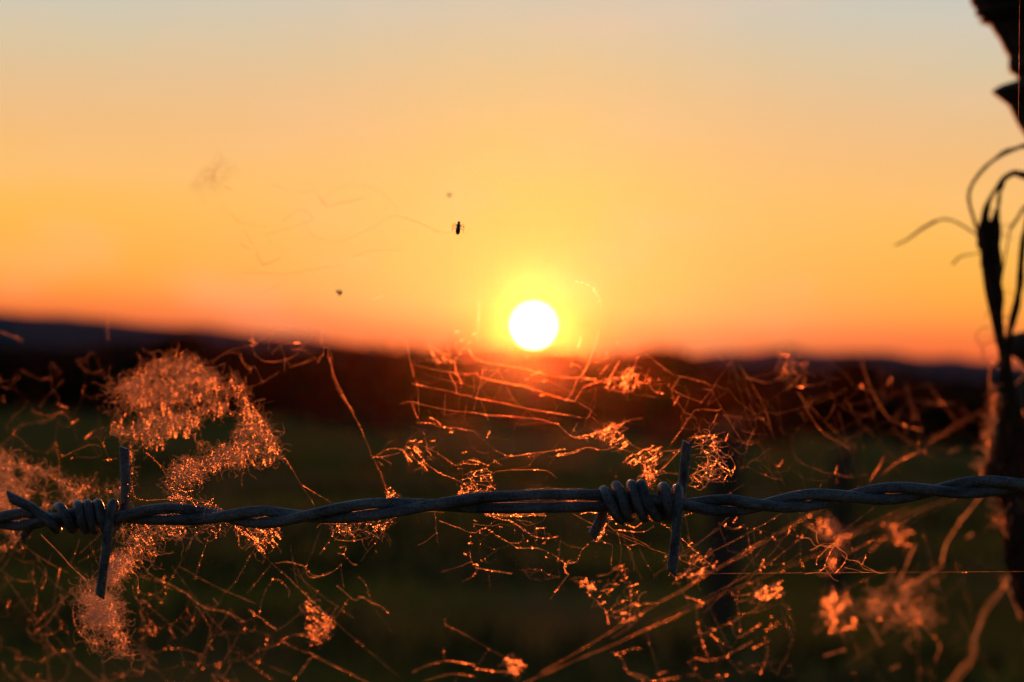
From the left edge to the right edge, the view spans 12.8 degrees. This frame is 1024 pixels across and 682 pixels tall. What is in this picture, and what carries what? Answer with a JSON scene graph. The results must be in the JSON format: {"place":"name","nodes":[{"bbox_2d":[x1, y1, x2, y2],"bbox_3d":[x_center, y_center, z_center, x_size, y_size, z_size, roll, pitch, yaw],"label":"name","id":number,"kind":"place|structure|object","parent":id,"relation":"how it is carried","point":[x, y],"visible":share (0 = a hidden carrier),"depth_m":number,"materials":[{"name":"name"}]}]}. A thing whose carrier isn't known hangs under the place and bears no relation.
{"place":"outdoors","nodes":[
{"label":"outdoors","id":0,"kind":"place"},
{"bbox_2d":[191,151,238,199],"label":"cobweb","id":1,"kind":"object","parent":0,"point":[212,174],"visible":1,"depth_m":0.98,"materials":[{"name":"fabric"}]},
{"bbox_2d":[300,627,523,681],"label":"cobweb","id":2,"kind":"object","parent":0,"point":[464,663],"visible":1,"depth_m":0.86,"materials":[{"name":"fabric"}]},
{"bbox_2d":[544,513,812,670],"bbox_3d":[0.035,0.050,0.933,0.001,0.033,0.090,2,0,41],"label":"silk thread","id":3,"kind":"object","parent":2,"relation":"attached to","point":[692,583],"visible":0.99,"depth_m":0.94},
{"bbox_2d":[0,405,1023,681],"bbox_3d":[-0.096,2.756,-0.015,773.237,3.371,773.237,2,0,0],"label":"ground","id":4,"kind":"structure","parent":0,"point":[318,453],"depth_m":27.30,"materials":[{"name":"plant"}]},
{"bbox_2d":[0,334,1020,451],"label":"thicket","id":5,"kind":"object","parent":4,"relation":"on","point":[376,390],"visible":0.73,"depth_m":318.46,"materials":[{"name":"plant"}]},
{"bbox_2d":[622,346,706,425],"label":"tree","id":6,"kind":"object","parent":4,"relation":"on","point":[678,363],"visible":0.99,"depth_m":312.24,"materials":[{"name":"plant"}]},
{"bbox_2d":[704,414,745,626],"bbox_3d":[0.971,0.867,20.909,0.174,1.070,0.174,2,0,0],"label":"fence post","id":7,"kind":"object","parent":4,"relation":"on","point":[723,607],"visible":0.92,"depth_m":20.84,"materials":[{"name":"brown wood"}]},
{"bbox_2d":[826,444,854,590],"bbox_3d":[1.827,1.015,25.397,0.146,0.886,0.139,2,0,0],"label":"fence post","id":8,"kind":"object","parent":4,"relation":"on","point":[843,461],"visible":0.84,"depth_m":25.35,"materials":[{"name":"brown wood"}]},
{"bbox_2d":[824,357,886,435],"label":"tree","id":9,"kind":"object","parent":4,"relation":"on","point":[850,376],"visible":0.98,"depth_m":314.33,"materials":[{"name":"plant"}]},
{"bbox_2d":[970,0,1023,535],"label":"wooden post","id":10,"kind":"object","parent":4,"relation":"on","point":[1003,20],"visible":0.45,"depth_m":1.11,"materials":[{"name":"brown wood"}]},
{"bbox_2d":[720,340,981,531],"bbox_3d":[0.074,0.019,0.965,0.046,0.036,0.356,2,0,9],"label":"cobweb","id":11,"kind":"object","parent":10,"relation":"attached to","point":[832,410],"visible":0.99,"depth_m":0.91,"materials":[{"name":"fabric"}]},
{"bbox_2d":[894,144,1023,620],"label":"dead vine","id":12,"kind":"object","parent":10,"relation":"attached to","point":[1009,426],"visible":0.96,"depth_m":1.03,"materials":[{"name":"brown plant"}]},
{"bbox_2d":[972,357,1023,536],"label":"cobweb","id":13,"kind":"object","parent":12,"relation":"attached to","point":[992,430],"visible":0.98,"depth_m":1.03,"materials":[{"name":"fabric"}]},
{"bbox_2d":[1018,7,1019,169],"bbox_3d":[0.080,-0.038,0.719,0.001,0.038,0.001,2,0,0],"label":"silk thread","id":14,"kind":"object","parent":10,"relation":"attached to","point":[1018,119],"visible":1,"depth_m":0.72},
{"bbox_2d":[0,440,1023,598],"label":"barbed wire","id":15,"kind":"object","parent":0,"point":[665,503],"visible":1,"depth_m":0.71,"materials":[{"name":"grey metal"}]},
{"bbox_2d":[0,447,120,555],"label":"cobweb","id":16,"kind":"object","parent":15,"relation":"attached to","point":[13,487],"visible":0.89,"depth_m":0.82,"materials":[{"name":"fabric"}]},
{"bbox_2d":[0,319,108,464],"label":"cobweb","id":17,"kind":"object","parent":16,"relation":"attached to","point":[55,405],"visible":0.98,"depth_m":0.88,"materials":[{"name":"fabric"}]},
{"bbox_2d":[60,522,182,671],"bbox_3d":[-0.068,0.042,0.770,0.026,0.031,0.122,2,0,-8],"label":"cobweb","id":18,"kind":"object","parent":15,"relation":"hanging from","point":[105,615],"visible":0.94,"depth_m":0.77,"materials":[{"name":"fabric"}]},
{"bbox_2d":[1,536,343,681],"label":"cobweb","id":19,"kind":"object","parent":15,"relation":"hanging from","point":[151,621],"visible":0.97,"depth_m":0.86,"materials":[{"name":"fabric"}]},
{"bbox_2d":[65,343,326,515],"bbox_3d":[-0.058,0.014,0.790,0.040,0.029,0.200,2,0,-8],"label":"cobweb","id":20,"kind":"object","parent":15,"relation":"attached to","point":[182,472],"visible":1,"depth_m":0.80,"materials":[{"name":"fabric"}]},
{"bbox_2d":[136,458,337,643],"bbox_3d":[-0.047,0.038,0.778,0.033,0.037,0.181,2,0,0],"label":"cobweb","id":21,"kind":"object","parent":15,"relation":"hanging from","point":[270,530],"visible":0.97,"depth_m":0.77,"materials":[{"name":"fabric"}]},
{"bbox_2d":[302,519,391,607],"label":"cobweb","id":22,"kind":"object","parent":15,"relation":"hanging from","point":[360,539],"visible":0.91,"depth_m":0.75,"materials":[{"name":"fabric"}]},
{"bbox_2d":[318,340,395,496],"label":"cobweb","id":23,"kind":"object","parent":15,"relation":"attached to","point":[352,411],"visible":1,"depth_m":0.81,"materials":[{"name":"fabric"}]},
{"bbox_2d":[223,326,315,386],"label":"cobweb","id":24,"kind":"object","parent":23,"relation":"attached to","point":[272,353],"visible":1,"depth_m":0.85,"materials":[{"name":"fabric"}]},
{"bbox_2d":[321,348,330,357],"bbox_3d":[-0.032,0.002,0.783,0.002,0.002,0.001,2,0,0],"label":"fly","id":25,"kind":"object","parent":23,"relation":"attached to","point":[325,354],"visible":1,"depth_m":0.78},
{"bbox_2d":[373,318,594,493],"bbox_3d":[-0.004,0.009,0.804,0.038,0.034,0.181,2,0,0],"label":"cobweb","id":26,"kind":"object","parent":15,"relation":"attached to","point":[487,418],"visible":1,"depth_m":0.79,"materials":[{"name":"fabric"}]},
{"bbox_2d":[222,184,455,298],"bbox_3d":[-0.033,-0.019,0.863,0.045,0.022,0.012,2,0,0],"label":"cobweb","id":27,"kind":"object","parent":26,"relation":"attached to","point":[313,236],"visible":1,"depth_m":0.86,"materials":[{"name":"fabric"}]},
{"bbox_2d":[419,500,577,597],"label":"cobweb","id":28,"kind":"object","parent":15,"relation":"hanging from","point":[509,542],"visible":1,"depth_m":0.75,"materials":[{"name":"fabric"}]},
{"bbox_2d":[578,512,710,564],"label":"cobweb","id":29,"kind":"object","parent":15,"relation":"attached to","point":[601,532],"visible":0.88,"depth_m":0.74,"materials":[{"name":"fabric"}]},
{"bbox_2d":[526,331,770,489],"bbox_3d":[0.024,0.011,0.795,0.043,0.027,0.158,2,0,0],"label":"cobweb","id":30,"kind":"object","parent":15,"relation":"attached to","point":[607,429],"visible":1,"depth_m":0.79,"materials":[{"name":"fabric"}]},
{"bbox_2d":[688,423,735,489],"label":"cobweb","id":31,"kind":"object","parent":15,"relation":"attached to","point":[708,460],"visible":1,"depth_m":0.74,"materials":[{"name":"fabric"}]},
{"bbox_2d":[564,474,994,681],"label":"cobweb","id":32,"kind":"object","parent":15,"relation":"hanging from","point":[703,569],"visible":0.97,"depth_m":0.85,"materials":[{"name":"fabric"}]},
{"bbox_2d":[949,575,1020,681],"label":"cobweb","id":33,"kind":"object","parent":32,"relation":"hanging from","point":[980,625],"visible":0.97,"depth_m":1.22,"materials":[{"name":"fabric"}]},
{"bbox_2d":[804,448,979,669],"bbox_3d":[0.085,0.050,1.047,0.026,0.051,0.131,2,0,15],"label":"cobweb","id":34,"kind":"object","parent":15,"relation":"attached to","point":[843,606],"visible":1,"depth_m":1.05,"materials":[{"name":"fabric"}]},
{"bbox_2d":[532,507,907,679],"bbox_3d":[0.043,0.052,0.950,0.002,0.036,0.126,2,0,43],"label":"silk thread","id":35,"kind":"object","parent":34,"relation":"attached to","point":[694,607],"visible":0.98,"depth_m":0.94},
{"bbox_3d":[0.054,0.036,0.709,0.059,0.003,0.001,2,0,0],"label":"silk thread","id":36,"kind":"object","parent":15,"relation":"attached to","visible":0},
{"bbox_2d":[807,530,876,580],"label":"cobweb","id":37,"kind":"object","parent":36,"relation":"attached to","point":[844,557],"visible":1,"depth_m":0.72,"materials":[{"name":"fabric"}]},
{"bbox_2d":[0,312,1023,432],"bbox_3d":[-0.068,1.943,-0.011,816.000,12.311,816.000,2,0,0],"label":"hills","id":38,"kind":"structure","parent":0,"point":[64,331],"depth_m":381.45,"materials":[{"name":"black"}]},
{"bbox_2d":[0,0,1023,363],"label":"sky","id":39,"kind":"structure","parent":0,"point":[722,175],"materials":[{"name":"orange"}]}
]}

